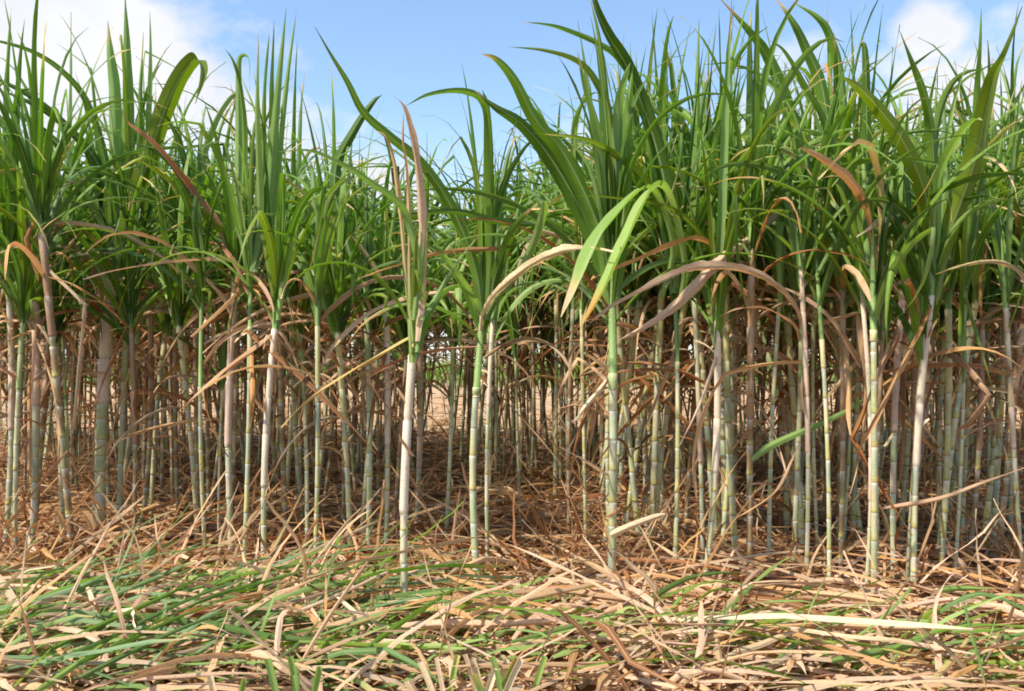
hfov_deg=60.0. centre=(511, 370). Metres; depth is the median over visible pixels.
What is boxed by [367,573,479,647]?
fallen leaf
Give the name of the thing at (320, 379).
sugarcane stalk
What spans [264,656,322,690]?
cut leaf tuft
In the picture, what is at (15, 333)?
sugarcane stalk
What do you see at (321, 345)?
sugarcane stalk
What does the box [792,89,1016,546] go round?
sugarcane stalk
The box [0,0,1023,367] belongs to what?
sky
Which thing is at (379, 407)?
sugarcane stalk
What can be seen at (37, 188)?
sugarcane stalk
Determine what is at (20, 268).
sugarcane stalk
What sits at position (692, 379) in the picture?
sugarcane stalk
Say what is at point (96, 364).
sugarcane stalk
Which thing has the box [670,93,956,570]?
sugarcane stalk
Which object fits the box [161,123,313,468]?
sugarcane stalk
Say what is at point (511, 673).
cut leaf tuft
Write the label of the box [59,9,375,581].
sugarcane stalk
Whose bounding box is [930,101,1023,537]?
sugarcane stalk
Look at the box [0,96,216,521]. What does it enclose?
sugarcane stalk
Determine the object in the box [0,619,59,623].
fallen leaf
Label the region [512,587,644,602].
fallen leaf
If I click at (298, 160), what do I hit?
sugarcane stalk
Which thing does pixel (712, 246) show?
sugarcane stalk
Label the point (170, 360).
sugarcane stalk
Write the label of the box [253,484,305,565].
fallen leaf
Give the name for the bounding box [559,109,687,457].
sugarcane stalk
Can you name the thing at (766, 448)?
loose leaf
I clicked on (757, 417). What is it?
sugarcane stalk
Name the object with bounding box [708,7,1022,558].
sugarcane stalk
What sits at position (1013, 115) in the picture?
sugarcane stalk
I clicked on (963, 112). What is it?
sugarcane stalk
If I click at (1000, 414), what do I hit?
sugarcane stalk
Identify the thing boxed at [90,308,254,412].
sugarcane stalk
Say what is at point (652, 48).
sugarcane stalk
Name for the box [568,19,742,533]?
sugarcane stalk
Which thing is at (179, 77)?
sugarcane stalk
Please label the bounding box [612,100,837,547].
sugarcane stalk
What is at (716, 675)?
straw litter
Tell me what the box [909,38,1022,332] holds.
sugarcane stalk
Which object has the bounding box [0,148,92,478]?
sugarcane stalk
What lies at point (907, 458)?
sugarcane stalk
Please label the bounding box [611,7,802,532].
sugarcane stalk
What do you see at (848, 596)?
fallen leaf
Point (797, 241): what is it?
sugarcane stalk
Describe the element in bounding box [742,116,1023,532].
sugarcane stalk
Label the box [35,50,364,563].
sugarcane stalk
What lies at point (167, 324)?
sugarcane stalk
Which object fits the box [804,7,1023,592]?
sugarcane stalk
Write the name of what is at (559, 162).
sugarcane stalk
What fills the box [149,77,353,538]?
sugarcane stalk
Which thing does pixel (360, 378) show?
sugarcane stalk
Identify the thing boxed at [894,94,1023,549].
sugarcane stalk
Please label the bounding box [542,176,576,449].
sugarcane stalk
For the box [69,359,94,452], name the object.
sugarcane stalk
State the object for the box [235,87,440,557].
sugarcane stalk
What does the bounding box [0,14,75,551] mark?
sugarcane stalk
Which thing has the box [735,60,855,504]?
sugarcane stalk
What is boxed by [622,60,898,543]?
sugarcane stalk
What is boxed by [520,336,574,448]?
sugarcane stalk
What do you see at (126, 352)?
sugarcane stalk
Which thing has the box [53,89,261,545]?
sugarcane stalk
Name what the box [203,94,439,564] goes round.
sugarcane stalk
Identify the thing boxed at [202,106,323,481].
sugarcane stalk
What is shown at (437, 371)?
distant cane field
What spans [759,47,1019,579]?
sugarcane stalk
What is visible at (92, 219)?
sugarcane stalk
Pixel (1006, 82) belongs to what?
sugarcane stalk
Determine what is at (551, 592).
fallen leaf
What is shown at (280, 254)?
sugarcane stalk
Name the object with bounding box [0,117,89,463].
sugarcane stalk
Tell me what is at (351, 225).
sugarcane stalk
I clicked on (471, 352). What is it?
sugarcane stalk
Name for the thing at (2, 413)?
sugarcane stalk
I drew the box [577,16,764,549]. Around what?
sugarcane stalk
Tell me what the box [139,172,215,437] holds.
sugarcane stalk
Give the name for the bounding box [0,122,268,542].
sugarcane stalk
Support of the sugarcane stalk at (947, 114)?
on the ground
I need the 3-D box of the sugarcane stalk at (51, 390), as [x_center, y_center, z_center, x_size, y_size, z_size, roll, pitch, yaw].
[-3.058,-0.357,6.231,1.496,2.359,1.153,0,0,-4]
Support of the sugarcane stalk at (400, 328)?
on the ground
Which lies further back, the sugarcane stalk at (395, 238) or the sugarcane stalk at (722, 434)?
the sugarcane stalk at (395, 238)
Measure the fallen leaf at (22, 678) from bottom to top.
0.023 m
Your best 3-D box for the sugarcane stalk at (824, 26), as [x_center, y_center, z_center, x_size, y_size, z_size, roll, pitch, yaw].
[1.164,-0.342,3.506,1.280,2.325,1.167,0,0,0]
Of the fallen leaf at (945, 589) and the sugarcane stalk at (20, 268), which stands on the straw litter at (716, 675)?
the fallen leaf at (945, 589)
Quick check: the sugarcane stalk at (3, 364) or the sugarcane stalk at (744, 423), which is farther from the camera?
the sugarcane stalk at (744, 423)
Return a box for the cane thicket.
[0,34,1023,498]
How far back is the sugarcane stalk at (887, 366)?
4.25 m
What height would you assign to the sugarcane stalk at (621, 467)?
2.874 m
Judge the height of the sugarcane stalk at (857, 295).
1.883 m
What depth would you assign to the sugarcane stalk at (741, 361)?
5.84 m
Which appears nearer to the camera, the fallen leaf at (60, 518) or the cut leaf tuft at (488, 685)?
the cut leaf tuft at (488, 685)
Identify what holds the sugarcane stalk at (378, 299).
on the ground
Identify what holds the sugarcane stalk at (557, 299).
on the ground
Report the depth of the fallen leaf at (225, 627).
2.17 m
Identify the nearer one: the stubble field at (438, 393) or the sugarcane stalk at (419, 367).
the sugarcane stalk at (419, 367)
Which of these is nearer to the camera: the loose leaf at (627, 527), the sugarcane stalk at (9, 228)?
the loose leaf at (627, 527)
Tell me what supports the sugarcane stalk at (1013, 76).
on the ground
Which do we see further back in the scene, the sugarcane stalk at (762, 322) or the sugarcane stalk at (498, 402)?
the sugarcane stalk at (498, 402)
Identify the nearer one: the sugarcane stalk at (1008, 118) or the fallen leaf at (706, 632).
the fallen leaf at (706, 632)
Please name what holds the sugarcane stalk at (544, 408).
on the ground
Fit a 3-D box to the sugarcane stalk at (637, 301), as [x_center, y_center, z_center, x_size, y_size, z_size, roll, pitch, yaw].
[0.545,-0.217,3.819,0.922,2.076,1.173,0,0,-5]
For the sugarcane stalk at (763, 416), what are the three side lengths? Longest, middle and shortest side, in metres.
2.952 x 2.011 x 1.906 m
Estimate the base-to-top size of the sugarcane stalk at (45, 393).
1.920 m
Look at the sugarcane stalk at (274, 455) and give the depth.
5.48 m
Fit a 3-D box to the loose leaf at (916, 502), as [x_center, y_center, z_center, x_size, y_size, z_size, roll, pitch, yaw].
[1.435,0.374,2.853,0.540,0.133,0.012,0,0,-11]
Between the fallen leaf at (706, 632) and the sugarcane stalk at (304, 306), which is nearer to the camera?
the fallen leaf at (706, 632)
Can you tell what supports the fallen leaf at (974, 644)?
on the straw litter at (716, 675)
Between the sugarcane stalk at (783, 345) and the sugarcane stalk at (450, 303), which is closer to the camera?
the sugarcane stalk at (450, 303)
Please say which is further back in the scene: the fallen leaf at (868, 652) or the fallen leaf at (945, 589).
the fallen leaf at (945, 589)
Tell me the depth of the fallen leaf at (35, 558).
3.13 m
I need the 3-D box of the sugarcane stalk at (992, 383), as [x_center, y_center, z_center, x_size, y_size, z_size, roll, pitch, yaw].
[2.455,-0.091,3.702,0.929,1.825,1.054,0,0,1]
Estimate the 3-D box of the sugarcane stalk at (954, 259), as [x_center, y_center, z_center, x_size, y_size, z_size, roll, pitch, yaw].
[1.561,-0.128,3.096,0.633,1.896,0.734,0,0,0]
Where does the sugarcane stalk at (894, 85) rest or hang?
on the ground
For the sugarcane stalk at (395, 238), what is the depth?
5.21 m
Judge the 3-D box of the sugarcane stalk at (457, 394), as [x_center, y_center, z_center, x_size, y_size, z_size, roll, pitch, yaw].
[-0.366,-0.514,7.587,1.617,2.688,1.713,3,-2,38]
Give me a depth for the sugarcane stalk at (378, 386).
5.01 m
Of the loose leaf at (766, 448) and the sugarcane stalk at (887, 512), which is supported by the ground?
the sugarcane stalk at (887, 512)
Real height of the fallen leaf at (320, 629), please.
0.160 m
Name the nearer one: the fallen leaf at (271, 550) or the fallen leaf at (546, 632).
the fallen leaf at (546, 632)
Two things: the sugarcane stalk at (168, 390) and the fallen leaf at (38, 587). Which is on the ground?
the sugarcane stalk at (168, 390)
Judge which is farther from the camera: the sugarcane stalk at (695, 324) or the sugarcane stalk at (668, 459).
the sugarcane stalk at (668, 459)
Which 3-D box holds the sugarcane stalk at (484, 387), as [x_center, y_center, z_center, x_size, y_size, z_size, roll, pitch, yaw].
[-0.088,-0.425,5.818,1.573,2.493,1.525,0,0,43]
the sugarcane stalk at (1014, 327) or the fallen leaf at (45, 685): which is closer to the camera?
the fallen leaf at (45, 685)
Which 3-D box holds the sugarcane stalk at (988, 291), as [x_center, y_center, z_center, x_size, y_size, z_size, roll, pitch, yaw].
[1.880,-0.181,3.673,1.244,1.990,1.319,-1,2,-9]
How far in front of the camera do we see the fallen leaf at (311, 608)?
2.33 m
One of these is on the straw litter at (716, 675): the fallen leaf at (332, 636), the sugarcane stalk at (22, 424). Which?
the fallen leaf at (332, 636)
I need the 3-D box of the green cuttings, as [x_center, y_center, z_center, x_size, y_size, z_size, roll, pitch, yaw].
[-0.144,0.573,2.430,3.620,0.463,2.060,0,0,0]
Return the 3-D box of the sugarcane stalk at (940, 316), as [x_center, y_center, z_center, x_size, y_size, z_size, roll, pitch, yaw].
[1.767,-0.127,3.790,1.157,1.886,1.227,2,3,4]
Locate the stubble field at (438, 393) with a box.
[1,373,1019,435]
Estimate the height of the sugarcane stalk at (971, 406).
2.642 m
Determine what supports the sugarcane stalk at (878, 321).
on the ground
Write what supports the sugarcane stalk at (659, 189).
on the ground
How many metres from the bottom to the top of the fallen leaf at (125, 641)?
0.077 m
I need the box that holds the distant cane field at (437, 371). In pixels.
[3,344,992,386]
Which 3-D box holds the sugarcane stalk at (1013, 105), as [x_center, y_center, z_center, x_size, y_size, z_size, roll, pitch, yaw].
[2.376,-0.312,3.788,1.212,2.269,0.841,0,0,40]
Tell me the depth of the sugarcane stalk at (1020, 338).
3.54 m
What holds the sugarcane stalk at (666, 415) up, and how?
on the ground
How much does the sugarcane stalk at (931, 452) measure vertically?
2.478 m
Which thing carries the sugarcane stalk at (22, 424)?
on the ground
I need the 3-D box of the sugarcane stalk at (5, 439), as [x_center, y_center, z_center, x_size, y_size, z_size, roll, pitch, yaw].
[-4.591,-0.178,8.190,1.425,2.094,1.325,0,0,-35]
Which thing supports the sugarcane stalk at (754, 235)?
on the ground
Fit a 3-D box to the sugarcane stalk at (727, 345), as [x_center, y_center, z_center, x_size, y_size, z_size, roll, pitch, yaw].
[0.874,-0.259,3.493,0.811,2.162,1.151,0,0,-36]
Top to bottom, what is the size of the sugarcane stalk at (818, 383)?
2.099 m
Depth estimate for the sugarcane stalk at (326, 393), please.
5.11 m
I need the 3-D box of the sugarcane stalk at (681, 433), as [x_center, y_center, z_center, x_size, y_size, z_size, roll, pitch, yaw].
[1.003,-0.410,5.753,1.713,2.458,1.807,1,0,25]
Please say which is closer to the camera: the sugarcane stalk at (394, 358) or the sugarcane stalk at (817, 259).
the sugarcane stalk at (817, 259)
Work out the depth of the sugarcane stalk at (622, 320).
4.65 m
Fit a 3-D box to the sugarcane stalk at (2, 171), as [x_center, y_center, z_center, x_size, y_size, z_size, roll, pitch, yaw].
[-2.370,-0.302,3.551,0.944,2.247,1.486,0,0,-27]
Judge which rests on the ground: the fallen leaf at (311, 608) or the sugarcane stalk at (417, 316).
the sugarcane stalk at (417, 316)
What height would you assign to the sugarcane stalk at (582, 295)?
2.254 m
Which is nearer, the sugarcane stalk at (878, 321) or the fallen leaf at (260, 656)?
the fallen leaf at (260, 656)
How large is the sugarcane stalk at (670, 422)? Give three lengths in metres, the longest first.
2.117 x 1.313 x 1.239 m
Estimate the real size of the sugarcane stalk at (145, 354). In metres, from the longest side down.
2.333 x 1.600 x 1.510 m
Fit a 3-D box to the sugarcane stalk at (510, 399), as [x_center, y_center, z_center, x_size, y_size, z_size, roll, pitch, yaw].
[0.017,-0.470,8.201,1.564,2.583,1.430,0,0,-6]
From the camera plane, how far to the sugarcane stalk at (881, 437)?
7.72 m
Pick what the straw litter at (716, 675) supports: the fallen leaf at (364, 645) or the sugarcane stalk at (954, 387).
the fallen leaf at (364, 645)
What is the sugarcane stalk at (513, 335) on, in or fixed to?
on the ground
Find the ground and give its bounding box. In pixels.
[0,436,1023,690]
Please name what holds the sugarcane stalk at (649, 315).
on the ground
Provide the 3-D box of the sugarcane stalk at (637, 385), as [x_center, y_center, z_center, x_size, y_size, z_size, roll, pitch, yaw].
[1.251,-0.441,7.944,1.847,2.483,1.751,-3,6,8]
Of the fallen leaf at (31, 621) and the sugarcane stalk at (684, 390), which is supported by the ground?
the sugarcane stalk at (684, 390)
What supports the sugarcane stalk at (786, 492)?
on the ground
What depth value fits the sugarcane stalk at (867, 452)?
6.53 m
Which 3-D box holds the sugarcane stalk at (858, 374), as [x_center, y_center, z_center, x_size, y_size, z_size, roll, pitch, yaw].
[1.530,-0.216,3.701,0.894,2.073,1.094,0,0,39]
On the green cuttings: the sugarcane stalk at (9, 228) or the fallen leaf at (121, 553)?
the fallen leaf at (121, 553)
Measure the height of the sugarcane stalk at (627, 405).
2.229 m
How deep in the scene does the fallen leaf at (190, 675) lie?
1.85 m
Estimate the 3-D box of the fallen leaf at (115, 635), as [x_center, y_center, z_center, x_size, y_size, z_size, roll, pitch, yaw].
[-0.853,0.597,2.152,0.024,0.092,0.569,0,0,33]
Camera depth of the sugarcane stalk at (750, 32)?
3.73 m
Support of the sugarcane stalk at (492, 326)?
on the ground
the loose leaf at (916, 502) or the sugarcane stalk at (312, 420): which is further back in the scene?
the sugarcane stalk at (312, 420)
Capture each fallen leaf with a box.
[0,515,179,575]
[0,584,85,597]
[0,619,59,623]
[2,572,185,581]
[12,644,54,687]
[32,553,224,659]
[36,641,108,690]
[42,576,254,667]
[53,508,64,536]
[58,596,233,672]
[79,604,245,678]
[80,510,94,532]
[86,586,97,618]
[101,612,364,641]
[115,530,124,584]
[123,672,289,681]
[207,637,224,671]
[208,595,298,604]
[235,651,362,690]
[251,523,259,581]
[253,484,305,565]
[256,560,434,622]
[293,579,330,634]
[298,530,399,667]
[299,640,511,649]
[317,631,341,648]
[336,597,373,628]
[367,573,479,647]
[386,613,601,629]
[453,549,644,608]
[511,613,638,643]
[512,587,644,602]
[581,636,731,645]
[640,571,742,614]
[649,594,665,644]
[693,622,1020,643]
[701,588,720,652]
[716,566,763,626]
[724,611,805,623]
[800,590,938,618]
[831,629,935,662]
[873,598,960,618]
[921,635,970,689]
[938,585,991,592]
[964,602,986,690]
[984,619,1012,661]
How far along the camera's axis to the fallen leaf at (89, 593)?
2.47 m
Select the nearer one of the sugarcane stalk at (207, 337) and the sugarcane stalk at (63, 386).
the sugarcane stalk at (207, 337)
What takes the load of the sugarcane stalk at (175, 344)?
on the ground
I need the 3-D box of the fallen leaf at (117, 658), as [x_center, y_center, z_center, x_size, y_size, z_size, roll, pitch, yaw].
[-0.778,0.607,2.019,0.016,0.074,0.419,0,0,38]
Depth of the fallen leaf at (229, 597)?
2.46 m
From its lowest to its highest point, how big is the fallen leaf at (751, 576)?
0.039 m
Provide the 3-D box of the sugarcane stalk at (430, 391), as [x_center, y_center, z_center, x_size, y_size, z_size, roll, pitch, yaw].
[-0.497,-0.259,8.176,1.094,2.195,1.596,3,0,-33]
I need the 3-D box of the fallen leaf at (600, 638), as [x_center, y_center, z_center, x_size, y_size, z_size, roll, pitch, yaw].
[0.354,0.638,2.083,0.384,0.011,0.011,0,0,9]
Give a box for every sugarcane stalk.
[0,0,214,551]
[0,0,231,564]
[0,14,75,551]
[0,27,207,463]
[0,38,171,540]
[0,93,234,538]
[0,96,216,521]
[0,117,50,311]
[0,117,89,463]
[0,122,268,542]
[0,139,153,561]
[0,147,203,502]
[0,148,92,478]
[0,172,94,445]
[0,192,163,545]
[0,229,107,514]
[0,287,26,484]
[0,339,67,461]
[0,340,62,451]
[1,127,96,550]
[1,327,115,470]
[2,106,222,477]
[15,307,129,460]
[16,308,94,469]
[24,336,93,432]
[25,110,169,495]
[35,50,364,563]
[38,133,354,556]
[45,62,249,503]
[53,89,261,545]
[53,286,260,543]
[56,89,288,537]
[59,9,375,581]
[59,87,269,546]
[60,14,226,542]
[61,325,179,457]
[65,128,261,524]
[65,295,189,490]
[66,324,140,391]
[68,251,153,470]
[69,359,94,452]
[71,58,310,509]
[72,123,269,514]
[74,63,283,503]
[77,125,220,490]
[87,330,138,412]
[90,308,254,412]
[97,352,193,461]
[114,97,375,547]
[117,69,390,557]
[121,50,414,487]
[138,359,179,448]
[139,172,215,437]
[143,154,320,409]
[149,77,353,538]
[151,87,369,497]
[151,113,373,526]
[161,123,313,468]
[167,311,219,431]
[171,123,353,485]
[179,341,321,459]
[180,164,400,548]
[185,316,205,453]
[190,149,392,518]
[201,154,471,568]
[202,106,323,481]
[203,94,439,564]
[205,63,472,499]
[212,136,380,481]
[216,296,321,464]
[220,121,398,496]
[224,120,462,511]
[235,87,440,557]
[240,160,329,443]
[240,166,468,553]
[251,143,400,543]
[261,168,452,510]
[265,145,539,542]
[281,97,483,617]
[284,158,360,459]
[285,156,501,511]
[304,138,533,452]
[307,152,452,534]
[308,327,359,461]
[309,152,474,531]
[311,66,592,503]
[315,27,612,589]
[340,311,392,461]
[347,195,559,537]
[347,335,380,444]
[349,162,446,472]
[349,191,465,477]
[350,306,468,450]
[366,94,591,574]
[372,312,435,445]
[377,216,474,480]
[392,138,569,477]
[398,191,453,420]
[411,103,551,482]
[415,270,503,436]
[425,0,818,577]
[427,189,561,484]
[430,203,500,412]
[436,97,587,478]
[436,107,587,523]
[439,170,512,450]
[444,80,688,500]
[446,271,545,445]
[448,147,559,474]
[465,279,560,478]
[473,21,772,557]
[476,92,681,549]
[480,44,744,448]
[482,7,766,497]
[493,84,668,482]
[498,330,546,405]
[500,328,538,427]
[503,49,679,511]
[504,46,744,499]
[510,79,707,494]
[511,45,683,546]
[511,198,589,457]
[513,88,684,402]
[517,130,758,510]
[520,326,584,460]
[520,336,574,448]
[524,30,745,503]
[526,0,840,576]
[528,142,689,434]
[529,353,579,441]
[532,72,783,555]
[534,104,795,532]
[535,12,822,547]
[535,70,816,535]
[539,113,767,547]
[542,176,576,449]
[543,29,767,547]
[548,2,794,572]
[551,20,828,535]
[559,0,829,558]
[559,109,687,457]
[563,18,845,529]
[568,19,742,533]
[568,312,686,461]
[573,19,847,569]
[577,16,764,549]
[586,27,876,544]
[590,0,946,595]
[591,38,839,536]
[600,100,814,459]
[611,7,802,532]
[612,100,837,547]
[618,15,888,560]
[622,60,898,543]
[626,0,939,568]
[629,310,711,489]
[632,45,869,493]
[635,0,861,545]
[662,173,693,482]
[666,105,742,482]
[670,2,1023,551]
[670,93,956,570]
[685,104,770,466]
[690,5,1012,589]
[694,8,809,513]
[704,0,958,549]
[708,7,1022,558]
[709,90,804,387]
[711,42,1023,596]
[725,25,958,595]
[729,94,860,559]
[730,31,1023,577]
[733,72,889,542]
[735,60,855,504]
[735,79,915,543]
[739,373,766,452]
[740,82,796,479]
[740,146,877,497]
[740,321,770,463]
[741,101,829,472]
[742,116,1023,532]
[755,97,905,534]
[755,340,784,447]
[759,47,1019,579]
[760,46,891,530]
[763,38,923,489]
[779,114,909,474]
[780,317,854,469]
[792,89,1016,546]
[794,104,997,551]
[796,120,986,416]
[797,38,1017,472]
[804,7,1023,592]
[806,68,991,525]
[806,139,1023,558]
[814,67,960,590]
[815,109,941,510]
[815,113,1023,551]
[817,53,1023,540]
[823,86,994,577]
[825,51,1023,537]
[829,116,1022,548]
[829,346,886,453]
[830,37,1023,564]
[834,84,1023,562]
[836,82,1023,578]
[847,97,1000,535]
[854,56,1002,487]
[878,332,994,401]
[884,89,1021,510]
[888,81,1023,583]
[890,104,1021,485]
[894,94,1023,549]
[896,113,1023,540]
[898,92,1023,555]
[899,63,1023,540]
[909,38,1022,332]
[910,72,1022,378]
[910,87,1023,568]
[923,10,1023,583]
[923,60,1023,495]
[924,83,1023,463]
[926,165,972,481]
[929,342,1005,476]
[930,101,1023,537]
[931,2,1023,500]
[943,163,1020,430]
[953,63,1022,462]
[959,90,1023,451]
[976,46,1017,504]
[976,102,1023,357]
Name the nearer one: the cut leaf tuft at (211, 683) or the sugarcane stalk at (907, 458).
the cut leaf tuft at (211, 683)
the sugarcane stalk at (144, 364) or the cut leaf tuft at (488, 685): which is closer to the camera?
the cut leaf tuft at (488, 685)
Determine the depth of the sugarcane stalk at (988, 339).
3.98 m
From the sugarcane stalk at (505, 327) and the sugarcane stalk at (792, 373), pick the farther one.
the sugarcane stalk at (505, 327)
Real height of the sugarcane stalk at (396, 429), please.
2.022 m
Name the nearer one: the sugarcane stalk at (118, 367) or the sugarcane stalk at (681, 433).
the sugarcane stalk at (681, 433)
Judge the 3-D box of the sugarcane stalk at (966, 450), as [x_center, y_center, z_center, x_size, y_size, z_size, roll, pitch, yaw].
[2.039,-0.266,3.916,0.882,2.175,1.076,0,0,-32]
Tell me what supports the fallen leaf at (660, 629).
on the straw litter at (716, 675)
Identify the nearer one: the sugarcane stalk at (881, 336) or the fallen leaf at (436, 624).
the fallen leaf at (436, 624)
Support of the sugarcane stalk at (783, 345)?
on the ground
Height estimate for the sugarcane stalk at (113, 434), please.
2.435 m
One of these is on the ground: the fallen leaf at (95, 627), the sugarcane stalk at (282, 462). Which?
the sugarcane stalk at (282, 462)
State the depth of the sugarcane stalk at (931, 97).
5.26 m
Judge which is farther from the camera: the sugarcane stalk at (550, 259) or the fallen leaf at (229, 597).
the sugarcane stalk at (550, 259)
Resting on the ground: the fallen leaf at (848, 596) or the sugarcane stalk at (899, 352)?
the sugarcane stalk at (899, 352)
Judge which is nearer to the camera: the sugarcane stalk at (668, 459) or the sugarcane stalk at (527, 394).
the sugarcane stalk at (668, 459)
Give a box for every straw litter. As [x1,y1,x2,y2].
[0,460,1023,690]
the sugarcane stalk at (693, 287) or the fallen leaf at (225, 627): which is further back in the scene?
the sugarcane stalk at (693, 287)
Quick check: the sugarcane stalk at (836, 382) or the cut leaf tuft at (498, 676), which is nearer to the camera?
the cut leaf tuft at (498, 676)
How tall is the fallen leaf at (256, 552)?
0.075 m
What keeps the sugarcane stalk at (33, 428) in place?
on the ground
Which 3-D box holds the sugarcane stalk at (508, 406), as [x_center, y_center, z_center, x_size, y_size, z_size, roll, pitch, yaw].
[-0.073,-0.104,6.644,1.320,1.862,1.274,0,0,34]
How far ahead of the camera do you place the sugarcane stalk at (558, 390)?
10.00 m
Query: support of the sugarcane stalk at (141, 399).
on the ground
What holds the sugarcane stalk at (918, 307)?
on the ground
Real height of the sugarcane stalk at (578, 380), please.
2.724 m
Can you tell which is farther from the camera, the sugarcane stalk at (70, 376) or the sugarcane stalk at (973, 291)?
the sugarcane stalk at (70, 376)
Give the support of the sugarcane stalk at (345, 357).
on the ground
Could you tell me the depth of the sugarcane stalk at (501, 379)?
9.10 m
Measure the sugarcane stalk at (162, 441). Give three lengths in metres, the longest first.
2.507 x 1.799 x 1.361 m
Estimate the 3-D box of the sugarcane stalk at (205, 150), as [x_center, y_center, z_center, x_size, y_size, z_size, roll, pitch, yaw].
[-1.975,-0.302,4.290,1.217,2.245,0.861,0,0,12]
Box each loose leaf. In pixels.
[610,513,664,536]
[750,388,879,461]
[882,468,1022,509]
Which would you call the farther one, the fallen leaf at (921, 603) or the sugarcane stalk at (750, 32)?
the sugarcane stalk at (750, 32)
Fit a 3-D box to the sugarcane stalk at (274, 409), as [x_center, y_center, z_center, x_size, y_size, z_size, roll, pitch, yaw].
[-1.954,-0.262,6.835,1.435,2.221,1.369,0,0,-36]
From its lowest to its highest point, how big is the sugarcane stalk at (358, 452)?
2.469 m
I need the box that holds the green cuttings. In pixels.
[0,501,1023,690]
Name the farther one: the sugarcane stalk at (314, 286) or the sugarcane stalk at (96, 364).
the sugarcane stalk at (96, 364)
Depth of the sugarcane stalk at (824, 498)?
4.19 m
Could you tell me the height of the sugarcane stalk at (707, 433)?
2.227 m
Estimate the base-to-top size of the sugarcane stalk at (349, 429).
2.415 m
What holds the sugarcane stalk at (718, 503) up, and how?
on the ground
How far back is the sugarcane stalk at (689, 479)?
3.84 m
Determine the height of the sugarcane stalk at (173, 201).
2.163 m
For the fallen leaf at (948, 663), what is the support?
on the straw litter at (716, 675)
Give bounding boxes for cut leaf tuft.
[207,675,246,690]
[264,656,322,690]
[418,655,509,690]
[463,654,523,690]
[470,655,547,690]
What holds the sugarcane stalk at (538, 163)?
on the ground
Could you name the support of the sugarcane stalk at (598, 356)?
on the ground
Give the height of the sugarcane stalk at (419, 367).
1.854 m
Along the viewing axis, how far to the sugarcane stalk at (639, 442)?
3.90 m
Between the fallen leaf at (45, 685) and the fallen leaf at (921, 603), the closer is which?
the fallen leaf at (45, 685)
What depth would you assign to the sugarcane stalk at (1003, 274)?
3.05 m
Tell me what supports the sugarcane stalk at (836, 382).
on the ground
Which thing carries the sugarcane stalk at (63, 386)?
on the ground
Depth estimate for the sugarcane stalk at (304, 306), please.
3.85 m
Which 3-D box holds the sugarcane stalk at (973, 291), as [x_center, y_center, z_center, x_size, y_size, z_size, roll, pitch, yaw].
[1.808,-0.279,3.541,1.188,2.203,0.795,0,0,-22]
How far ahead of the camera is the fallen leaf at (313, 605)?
2.38 m
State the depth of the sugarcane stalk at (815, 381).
5.25 m
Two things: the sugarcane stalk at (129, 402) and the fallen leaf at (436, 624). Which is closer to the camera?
the fallen leaf at (436, 624)
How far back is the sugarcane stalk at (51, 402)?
6.51 m
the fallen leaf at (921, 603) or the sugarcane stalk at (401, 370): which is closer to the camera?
the fallen leaf at (921, 603)
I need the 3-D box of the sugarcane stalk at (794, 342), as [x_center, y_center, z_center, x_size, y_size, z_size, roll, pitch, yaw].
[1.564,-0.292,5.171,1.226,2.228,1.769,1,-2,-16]
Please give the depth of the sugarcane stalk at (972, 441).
6.60 m
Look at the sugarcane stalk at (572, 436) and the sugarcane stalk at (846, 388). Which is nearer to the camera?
the sugarcane stalk at (846, 388)
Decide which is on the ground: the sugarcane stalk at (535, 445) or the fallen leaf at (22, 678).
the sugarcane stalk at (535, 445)
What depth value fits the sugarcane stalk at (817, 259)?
2.88 m
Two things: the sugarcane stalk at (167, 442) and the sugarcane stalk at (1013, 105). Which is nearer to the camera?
the sugarcane stalk at (1013, 105)
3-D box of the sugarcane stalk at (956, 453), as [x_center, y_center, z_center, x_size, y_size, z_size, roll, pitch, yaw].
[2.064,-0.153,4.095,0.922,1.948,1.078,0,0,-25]
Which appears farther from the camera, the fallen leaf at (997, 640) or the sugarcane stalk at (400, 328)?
the sugarcane stalk at (400, 328)
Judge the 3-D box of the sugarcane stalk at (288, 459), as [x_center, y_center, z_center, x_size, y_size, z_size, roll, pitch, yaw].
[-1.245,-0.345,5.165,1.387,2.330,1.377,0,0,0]
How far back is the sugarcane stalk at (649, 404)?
5.50 m
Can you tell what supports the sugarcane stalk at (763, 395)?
on the ground
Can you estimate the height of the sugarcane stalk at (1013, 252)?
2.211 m
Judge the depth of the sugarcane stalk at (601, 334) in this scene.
5.41 m
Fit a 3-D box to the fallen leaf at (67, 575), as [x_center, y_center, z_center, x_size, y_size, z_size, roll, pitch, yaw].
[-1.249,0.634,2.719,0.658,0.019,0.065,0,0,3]
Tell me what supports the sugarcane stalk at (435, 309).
on the ground
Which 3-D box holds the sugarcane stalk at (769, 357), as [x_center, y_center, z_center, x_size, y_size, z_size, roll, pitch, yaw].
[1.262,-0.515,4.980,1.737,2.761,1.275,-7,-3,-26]
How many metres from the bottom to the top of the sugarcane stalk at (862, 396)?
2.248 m
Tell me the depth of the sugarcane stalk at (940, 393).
3.73 m
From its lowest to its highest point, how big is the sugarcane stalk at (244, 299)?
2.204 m

